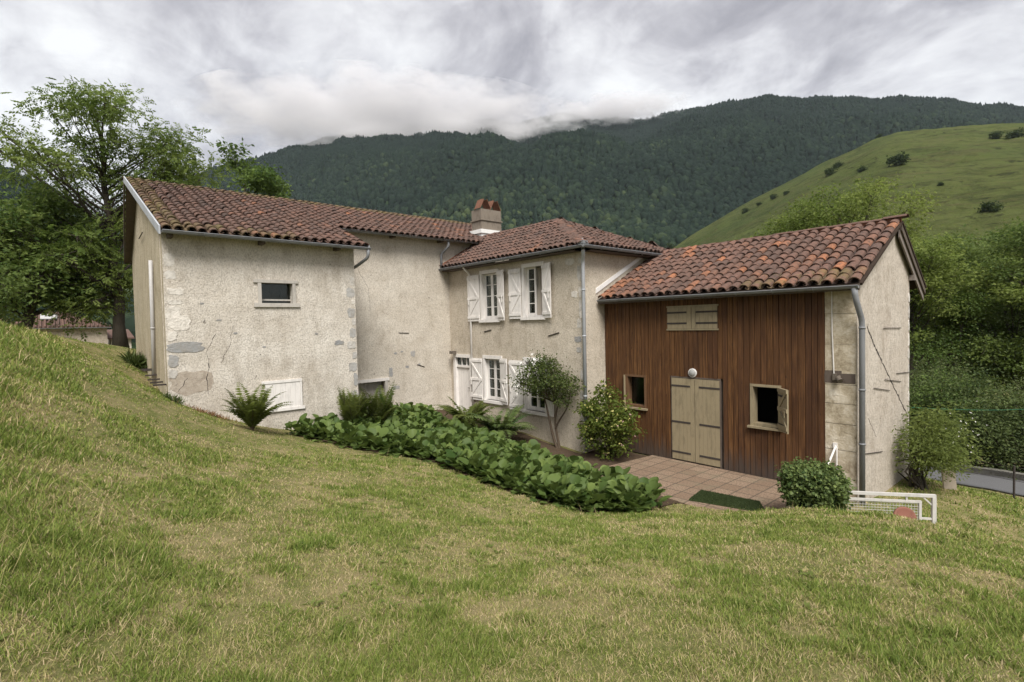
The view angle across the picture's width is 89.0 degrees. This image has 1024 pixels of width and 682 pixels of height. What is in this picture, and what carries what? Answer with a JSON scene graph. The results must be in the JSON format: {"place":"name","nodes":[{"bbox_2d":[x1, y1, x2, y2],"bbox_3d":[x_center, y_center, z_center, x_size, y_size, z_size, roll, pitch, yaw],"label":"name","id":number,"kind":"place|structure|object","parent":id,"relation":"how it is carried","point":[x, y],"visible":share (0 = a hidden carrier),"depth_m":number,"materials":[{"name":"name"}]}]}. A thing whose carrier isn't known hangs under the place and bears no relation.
{"place":"outdoors","nodes":[
{"label":"outdoors","id":0,"kind":"place"},
{"bbox_2d":[107,338,135,348],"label":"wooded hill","id":1,"kind":"structure","parent":0,"point":[133,345],"depth_m":156.92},
{"bbox_2d":[0,320,1023,681],"bbox_3d":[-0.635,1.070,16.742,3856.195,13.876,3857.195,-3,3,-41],"label":"ground","id":2,"kind":"structure","parent":0,"point":[236,433],"depth_m":3.95,"materials":[{"name":"green plant"}]},
{"bbox_2d":[0,227,63,329],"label":"leafy tree","id":3,"kind":"object","parent":2,"relation":"on","point":[10,290],"visible":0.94,"depth_m":15.60,"materials":[{"name":"green plant"}]},
{"bbox_2d":[7,312,111,343],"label":"house","id":4,"kind":"structure","parent":2,"relation":"on","point":[92,336],"depth_m":36.95,"materials":[{"name":"paint"}]},
{"bbox_2d":[0,172,123,329],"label":"leafy tree","id":5,"kind":"object","parent":2,"relation":"on","point":[28,310],"visible":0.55,"depth_m":21.25,"materials":[{"name":"green plant"}]},
{"bbox_2d":[0,75,235,347],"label":"walnut tree","id":6,"kind":"object","parent":2,"relation":"on","point":[109,223],"visible":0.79,"depth_m":21.73,"materials":[{"name":"green plant"}]},
{"bbox_2d":[107,329,134,347],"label":"shed","id":7,"kind":"structure","parent":2,"relation":"on","point":[130,336],"depth_m":42.35,"materials":[{"name":"paint"}]},
{"bbox_2d":[117,346,147,369],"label":"weed","id":8,"kind":"object","parent":2,"relation":"on","point":[137,360],"visible":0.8,"depth_m":16.18,"materials":[{"name":"green plant"}]},
{"bbox_2d":[157,389,186,404],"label":"weed","id":9,"kind":"object","parent":2,"relation":"on","point":[169,396],"visible":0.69,"depth_m":11.80,"materials":[{"name":"green plant"}]},
{"bbox_2d":[177,400,238,422],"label":"dead tuft","id":10,"kind":"object","parent":2,"relation":"on","point":[206,411],"visible":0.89,"depth_m":12.28,"materials":[{"name":"brown plant"}]},
{"bbox_2d":[215,137,292,198],"bbox_3d":[-14.972,-4.831,30.116,5.015,13.053,4.612,0,2,27],"label":"cherry tree","id":11,"kind":"object","parent":2,"relation":"on","point":[259,182],"visible":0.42,"depth_m":29.26,"materials":[{"name":"green plant"}]},
{"bbox_2d":[222,382,290,430],"bbox_3d":[-5.821,1.497,11.949,1.391,1.158,1.400,-1,2,6],"label":"fern","id":12,"kind":"object","parent":2,"relation":"on","point":[252,413],"visible":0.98,"depth_m":11.79,"materials":[{"name":"green plant"}]},
{"bbox_2d":[122,176,669,452],"bbox_3d":[-4.733,-0.947,18.974,14.632,9.444,16.151,-3,3,-41],"label":"farmhouse","id":13,"kind":"object","parent":2,"relation":"on","point":[309,307],"visible":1,"depth_m":15.35,"materials":[{"name":"grey paint"}]},
{"bbox_2d":[253,279,299,306],"bbox_3d":[-6.231,-1.213,13.675,1.130,0.800,0.495,-3,3,-41],"label":"window","id":14,"kind":"structure","parent":13,"relation":"in","point":[269,295],"depth_m":13.75,"materials":[{"name":"beige glass"}]},
{"bbox_2d":[358,381,381,398],"bbox_3d":[-5.005,2.055,17.892,1.165,1.330,0.030,-3,3,-41],"label":"cellar door","id":15,"kind":"structure","parent":13,"relation":"in","point":[370,387],"depth_m":17.96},
{"bbox_2d":[458,367,469,410],"bbox_3d":[-1.714,1.823,19.384,0.045,1.700,0.876,-3,3,-41],"label":"door","id":16,"kind":"structure","parent":13,"relation":"in","point":[463,373],"depth_m":19.42,"materials":[{"name":"white paint"}]},
{"bbox_2d":[479,268,500,322],"bbox_3d":[-0.727,-1.546,17.958,0.230,1.800,1.140,-3,3,-41],"label":"window","id":17,"kind":"structure","parent":13,"relation":"in","point":[488,278],"depth_m":18.15,"materials":[{"name":"white paint"}]},
{"bbox_2d":[482,355,503,404],"bbox_3d":[-0.620,1.323,18.009,0.230,1.660,1.140,-3,3,-41],"label":"window","id":18,"kind":"structure","parent":13,"relation":"in","point":[491,364],"depth_m":18.19,"materials":[{"name":"white paint"}]},
{"bbox_2d":[520,261,546,319],"bbox_3d":[0.832,-1.561,16.439,0.575,1.780,1.120,-3,3,-41],"label":"window","id":19,"kind":"structure","parent":13,"relation":"in","point":[531,284],"depth_m":16.51,"materials":[{"name":"white paint"}]},
{"bbox_2d":[522,357,547,416],"bbox_3d":[0.772,1.413,16.424,0.230,1.800,1.160,-3,3,-41],"label":"window","id":20,"kind":"structure","parent":13,"relation":"in","point":[532,403],"depth_m":16.62,"materials":[{"name":"white paint"}]},
{"bbox_2d":[299,410,679,511],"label":"bed soil","id":21,"kind":"structure","parent":2,"relation":"on","point":[591,458],"depth_m":14.35,"materials":[{"name":"brown soil"}]},
{"bbox_2d":[337,386,373,423],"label":"fern","id":22,"kind":"object","parent":21,"relation":"on","point":[354,406],"visible":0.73,"depth_m":14.00,"materials":[{"name":"green plant"}]},
{"bbox_2d":[361,382,397,423],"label":"fern","id":23,"kind":"object","parent":21,"relation":"on","point":[381,405],"visible":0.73,"depth_m":14.47,"materials":[{"name":"green plant"}]},
{"bbox_2d":[432,396,504,427],"bbox_3d":[-1.328,2.263,16.321,2.351,1.184,2.586,-2,2,-9],"label":"fern","id":24,"kind":"object","parent":21,"relation":"on","point":[460,414],"visible":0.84,"depth_m":16.20,"materials":[{"name":"green plant"}]},
{"bbox_2d":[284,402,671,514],"bbox_3d":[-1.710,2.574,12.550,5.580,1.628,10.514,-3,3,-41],"label":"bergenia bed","id":25,"kind":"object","parent":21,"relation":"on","point":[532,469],"visible":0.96,"depth_m":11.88,"materials":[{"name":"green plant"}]},
{"bbox_2d":[463,404,542,438],"bbox_3d":[-0.297,2.481,15.709,2.482,1.059,2.679,-1,2,17],"label":"fern","id":26,"kind":"object","parent":21,"relation":"on","point":[507,425],"visible":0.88,"depth_m":15.51,"materials":[{"name":"green plant"}]},
{"bbox_2d":[504,348,586,447],"bbox_3d":[0.932,1.732,15.400,1.444,3.087,3.042,-3,3,-41],"label":"rose tree","id":27,"kind":"object","parent":21,"relation":"on","point":[559,383],"visible":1,"depth_m":15.19,"materials":[{"name":"green plant"}]},
{"bbox_2d":[572,378,647,460],"bbox_3d":[2.558,2.193,14.188,1.995,2.306,2.211,-3,3,-41],"label":"flowering shrub","id":28,"kind":"object","parent":21,"relation":"on","point":[611,426],"visible":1,"depth_m":13.98,"materials":[{"name":"green plant"}]},
{"bbox_2d":[598,455,786,511],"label":"terrace","id":29,"kind":"structure","parent":2,"relation":"on","point":[682,482],"depth_m":11.85,"materials":[{"name":"beige tile"}]},
{"bbox_2d":[689,489,764,510],"bbox_3d":[4.406,3.220,10.501,1.444,0.044,0.736,0,2,38],"label":"turf mat","id":30,"kind":"object","parent":29,"relation":"on","point":[713,498],"visible":0.97,"depth_m":10.49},
{"bbox_2d":[596,213,926,505],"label":"barn","id":31,"kind":"structure","parent":2,"relation":"on","point":[760,356],"depth_m":12.40,"materials":[{"name":"wood"}]},
{"bbox_2d":[623,374,647,410],"bbox_3d":[3.545,1.430,14.732,0.310,0.970,0.780,-3,3,-41],"label":"window","id":32,"kind":"structure","parent":31,"relation":"in","point":[627,377],"depth_m":14.89,"materials":[{"name":"beige paint"}]},
{"bbox_2d":[671,378,695,461],"bbox_3d":[4.466,2.041,13.604,0.038,2.140,0.663,-3,3,-41],"label":"door","id":33,"kind":"structure","parent":31,"relation":"in","point":[683,389],"depth_m":13.58,"materials":[{"name":"beige paint"}]},
{"bbox_2d":[695,379,719,466],"bbox_3d":[4.913,2.048,13.095,0.038,2.140,0.663,-3,3,-41],"label":"door","id":34,"kind":"structure","parent":31,"relation":"in","point":[707,392],"depth_m":13.08,"materials":[{"name":"beige paint"}]},
{"bbox_2d":[747,384,781,431],"bbox_3d":[5.892,1.514,12.056,0.310,1.030,0.780,-3,3,-41],"label":"window","id":35,"kind":"structure","parent":31,"relation":"in","point":[754,423],"depth_m":12.22,"materials":[{"name":"beige paint"}]},
{"bbox_2d":[751,193,862,235],"bbox_3d":[13.443,-0.770,23.513,4.500,11.945,4.850,-1,2,-1],"label":"woodland tree","id":36,"kind":"object","parent":2,"relation":"on","point":[796,219],"visible":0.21,"depth_m":22.75,"materials":[{"name":"green plant"}]},
{"bbox_2d":[774,456,856,510],"bbox_3d":[5.405,2.638,9.359,1.202,1.044,1.259,-3,3,-41],"label":"ivy mound","id":37,"kind":"object","parent":2,"relation":"on","point":[817,483],"visible":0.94,"depth_m":9.10,"materials":[{"name":"green plant"}]},
{"bbox_2d":[791,172,948,247],"bbox_3d":[14.399,-0.909,21.548,5.543,12.075,4.978,-1,2,9],"label":"woodland tree","id":38,"kind":"object","parent":2,"relation":"on","point":[862,208],"visible":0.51,"depth_m":20.81,"materials":[{"name":"green plant"}]},
{"bbox_2d":[849,491,936,523],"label":"goal","id":39,"kind":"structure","parent":2,"relation":"on","point":[933,504],"depth_m":9.24,"materials":[{"name":"paint"}]},
{"bbox_2d":[893,507,916,518],"bbox_3d":[6.903,3.104,9.161,0.370,0.360,0.139,-1,2,8],"label":"disc","id":40,"kind":"object","parent":2,"relation":"on","point":[907,512],"visible":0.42,"depth_m":9.17,"materials":[{"name":"plastic"}]},
{"bbox_2d":[912,234,943,378],"bbox_3d":[28.997,-0.824,35.696,7.672,13.126,8.499,0,2,36],"label":"woodland tree","id":41,"kind":"object","parent":2,"relation":"on","point":[931,335],"depth_m":35.56,"materials":[{"name":"green plant"}]},
{"bbox_2d":[909,309,954,392],"bbox_3d":[18.901,1.737,26.030,5.602,7.623,5.444,-3,3,-41],"label":"bush","id":42,"kind":"object","parent":2,"relation":"on","point":[925,368],"visible":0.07,"depth_m":25.20,"materials":[{"name":"green plant"}]},
{"bbox_2d":[890,401,995,489],"bbox_3d":[10.144,2.497,12.291,2.292,2.302,2.644,0,2,35],"label":"bush","id":43,"kind":"object","parent":2,"relation":"on","point":[928,452],"visible":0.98,"depth_m":12.09,"materials":[{"name":"green plant"}]},
{"bbox_2d":[941,470,956,489],"bbox_3d":[10.484,3.321,12.508,0.515,0.558,0.195,-1,2,0],"label":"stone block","id":44,"kind":"object","parent":2,"relation":"on","point":[952,484],"visible":0.57,"depth_m":12.52,"materials":[{"name":"beige stone"}]},
{"bbox_2d":[909,231,991,445],"bbox_3d":[19.500,0.149,25.473,5.726,10.819,6.218,-3,3,-41],"label":"woodland tree","id":45,"kind":"object","parent":2,"relation":"on","point":[932,262],"visible":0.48,"depth_m":24.02,"materials":[{"name":"green plant"}]},
{"bbox_2d":[909,356,1000,450],"bbox_3d":[17.425,2.916,22.664,5.049,4.850,5.695,-2,2,-13],"label":"bush","id":46,"kind":"object","parent":2,"relation":"on","point":[933,372],"visible":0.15,"depth_m":21.85,"materials":[{"name":"green plant"}]},
{"bbox_2d":[909,362,1020,456],"bbox_3d":[17.523,3.088,21.483,5.628,4.606,5.631,-2,2,-21],"label":"bush","id":47,"kind":"object","parent":2,"relation":"on","point":[927,391],"visible":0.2,"depth_m":20.67,"materials":[{"name":"green plant"}]},
{"bbox_2d":[913,224,1018,380],"bbox_3d":[23.061,-0.228,27.660,6.650,11.686,6.199,-3,3,-41],"label":"woodland tree","id":48,"kind":"object","parent":2,"relation":"on","point":[975,246],"visible":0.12,"depth_m":26.70,"materials":[{"name":"green plant"}]},
{"bbox_2d":[909,361,1023,468],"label":"bush","id":49,"kind":"object","parent":2,"relation":"on","point":[970,395],"visible":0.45,"depth_m":19.66,"materials":[{"name":"green plant"}]},
{"bbox_2d":[909,283,1023,399],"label":"tree","id":50,"kind":"object","parent":2,"relation":"on","point":[931,349],"visible":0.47,"depth_m":24.07,"materials":[{"name":"green plant"}]},
{"bbox_2d":[909,460,1023,480],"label":"kerb","id":51,"kind":"structure","parent":2,"relation":"on","point":[999,472],"depth_m":17.91,"materials":[{"name":"concrete"}]},
{"bbox_2d":[910,374,1023,472],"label":"bush","id":52,"kind":"object","parent":2,"relation":"on","point":[984,419],"visible":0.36,"depth_m":18.99,"materials":[{"name":"green plant"}]},
{"bbox_2d":[914,240,1023,382],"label":"woodland tree","id":53,"kind":"object","parent":2,"relation":"on","point":[1005,261],"visible":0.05,"depth_m":27.29,"materials":[{"name":"green plant"}]},
{"bbox_2d":[931,254,1023,444],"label":"woodland tree","id":54,"kind":"object","parent":2,"relation":"on","point":[1015,292],"visible":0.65,"depth_m":23.69,"materials":[{"name":"green plant"}]},
{"bbox_2d":[935,365,1023,472],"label":"bush","id":55,"kind":"object","parent":2,"relation":"on","point":[999,429],"visible":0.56,"depth_m":18.56,"materials":[{"name":"green plant"}]},
{"bbox_2d":[946,228,1016,421],"bbox_3d":[32.458,-0.884,35.340,7.939,13.330,7.876,-2,2,-28],"label":"woodland tree","id":56,"kind":"object","parent":2,"relation":"on","point":[995,235],"depth_m":34.67,"materials":[{"name":"green plant"}]},
{"bbox_2d":[945,293,1023,456],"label":"bush","id":57,"kind":"object","parent":2,"relation":"on","point":[1003,322],"visible":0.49,"depth_m":22.95,"materials":[{"name":"green plant"}]},
{"bbox_2d":[951,461,1023,497],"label":"wire fence","id":58,"kind":"object","parent":2,"relation":"on","point":[1014,469],"visible":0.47,"depth_m":15.23,"materials":[{"name":"metal"}]},
{"bbox_2d":[966,216,1023,340],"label":"woodland tree","id":59,"kind":"object","parent":2,"relation":"on","point":[1015,229],"visible":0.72,"depth_m":23.60,"materials":[{"name":"green plant"}]},
{"bbox_2d":[966,366,1023,479],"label":"bush","id":60,"kind":"object","parent":2,"relation":"on","point":[1013,461],"visible":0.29,"depth_m":18.61,"materials":[{"name":"green plant"}]},
{"bbox_2d":[968,232,1023,337],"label":"woodland tree","id":61,"kind":"object","parent":2,"relation":"on","point":[1012,256],"visible":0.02,"depth_m":31.18,"materials":[{"name":"green plant"}]},
{"bbox_2d":[0,0,1023,215],"label":"sky","id":62,"kind":"structure","parent":0,"point":[274,75],"materials":[{"name":"grey"}]},
{"bbox_2d":[117,109,1012,239],"bbox_3d":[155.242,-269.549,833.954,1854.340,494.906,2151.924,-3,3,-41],"label":"mountain","id":63,"kind":"structure","parent":0,"point":[581,169],"depth_m":592.85,"materials":[{"name":"green plant"}]},
{"bbox_2d":[0,93,1023,342],"bbox_3d":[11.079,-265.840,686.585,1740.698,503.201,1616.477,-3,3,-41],"label":"forest","id":64,"kind":"object","parent":63,"relation":"on","point":[710,153],"visible":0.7,"depth_m":623.10,"materials":[{"name":"green plant"}]},
{"bbox_2d":[674,123,1023,389],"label":"hill","id":65,"kind":"structure","parent":0,"point":[971,167],"depth_m":171.35,"materials":[{"name":"green plant"}]},
{"bbox_2d":[666,242,675,248],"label":"hill bush","id":66,"kind":"object","parent":65,"relation":"on","point":[670,246],"visible":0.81,"depth_m":329.25,"materials":[{"name":"green plant"}]},
{"bbox_2d":[741,208,748,213],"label":"hill bush","id":67,"kind":"object","parent":65,"relation":"on","point":[744,210],"visible":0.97,"depth_m":269.16,"materials":[{"name":"green plant"}]},
{"bbox_2d":[769,193,777,198],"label":"hill bush","id":68,"kind":"object","parent":65,"relation":"on","point":[773,196],"visible":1,"depth_m":257.95,"materials":[{"name":"green plant"}]},
{"bbox_2d":[824,166,838,175],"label":"hill bush","id":69,"kind":"object","parent":65,"relation":"on","point":[828,172],"visible":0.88,"depth_m":215.69,"materials":[{"name":"green plant"}]},
{"bbox_2d":[832,160,844,168],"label":"hill bush","id":70,"kind":"object","parent":65,"relation":"on","point":[838,164],"visible":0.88,"depth_m":230.28,"materials":[{"name":"green plant"}]},
{"bbox_2d":[857,165,867,171],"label":"hill bush","id":71,"kind":"object","parent":65,"relation":"on","point":[862,168],"visible":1,"depth_m":188.68,"materials":[{"name":"green plant"}]},
{"bbox_2d":[882,151,911,166],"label":"hill bush","id":72,"kind":"object","parent":65,"relation":"on","point":[900,158],"visible":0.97,"depth_m":171.43,"materials":[{"name":"green plant"}]},
{"bbox_2d":[974,199,1005,211],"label":"hill bush","id":73,"kind":"object","parent":65,"relation":"on","point":[984,206],"visible":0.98,"depth_m":106.47,"materials":[{"name":"green plant"}]},
{"bbox_2d":[988,131,1004,138],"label":"hill bush","id":74,"kind":"object","parent":65,"relation":"on","point":[995,135],"visible":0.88,"depth_m":208.55,"materials":[{"name":"green plant"}]},
{"bbox_2d":[1002,127,1023,138],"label":"hill bush","id":75,"kind":"object","parent":65,"relation":"on","point":[1017,133],"visible":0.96,"depth_m":201.96,"materials":[{"name":"green plant"}]},
{"bbox_2d":[914,468,1023,496],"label":"road","id":76,"kind":"structure","parent":0,"point":[990,483],"depth_m":17.11,"materials":[{"name":"grey asphalt"}]}
]}

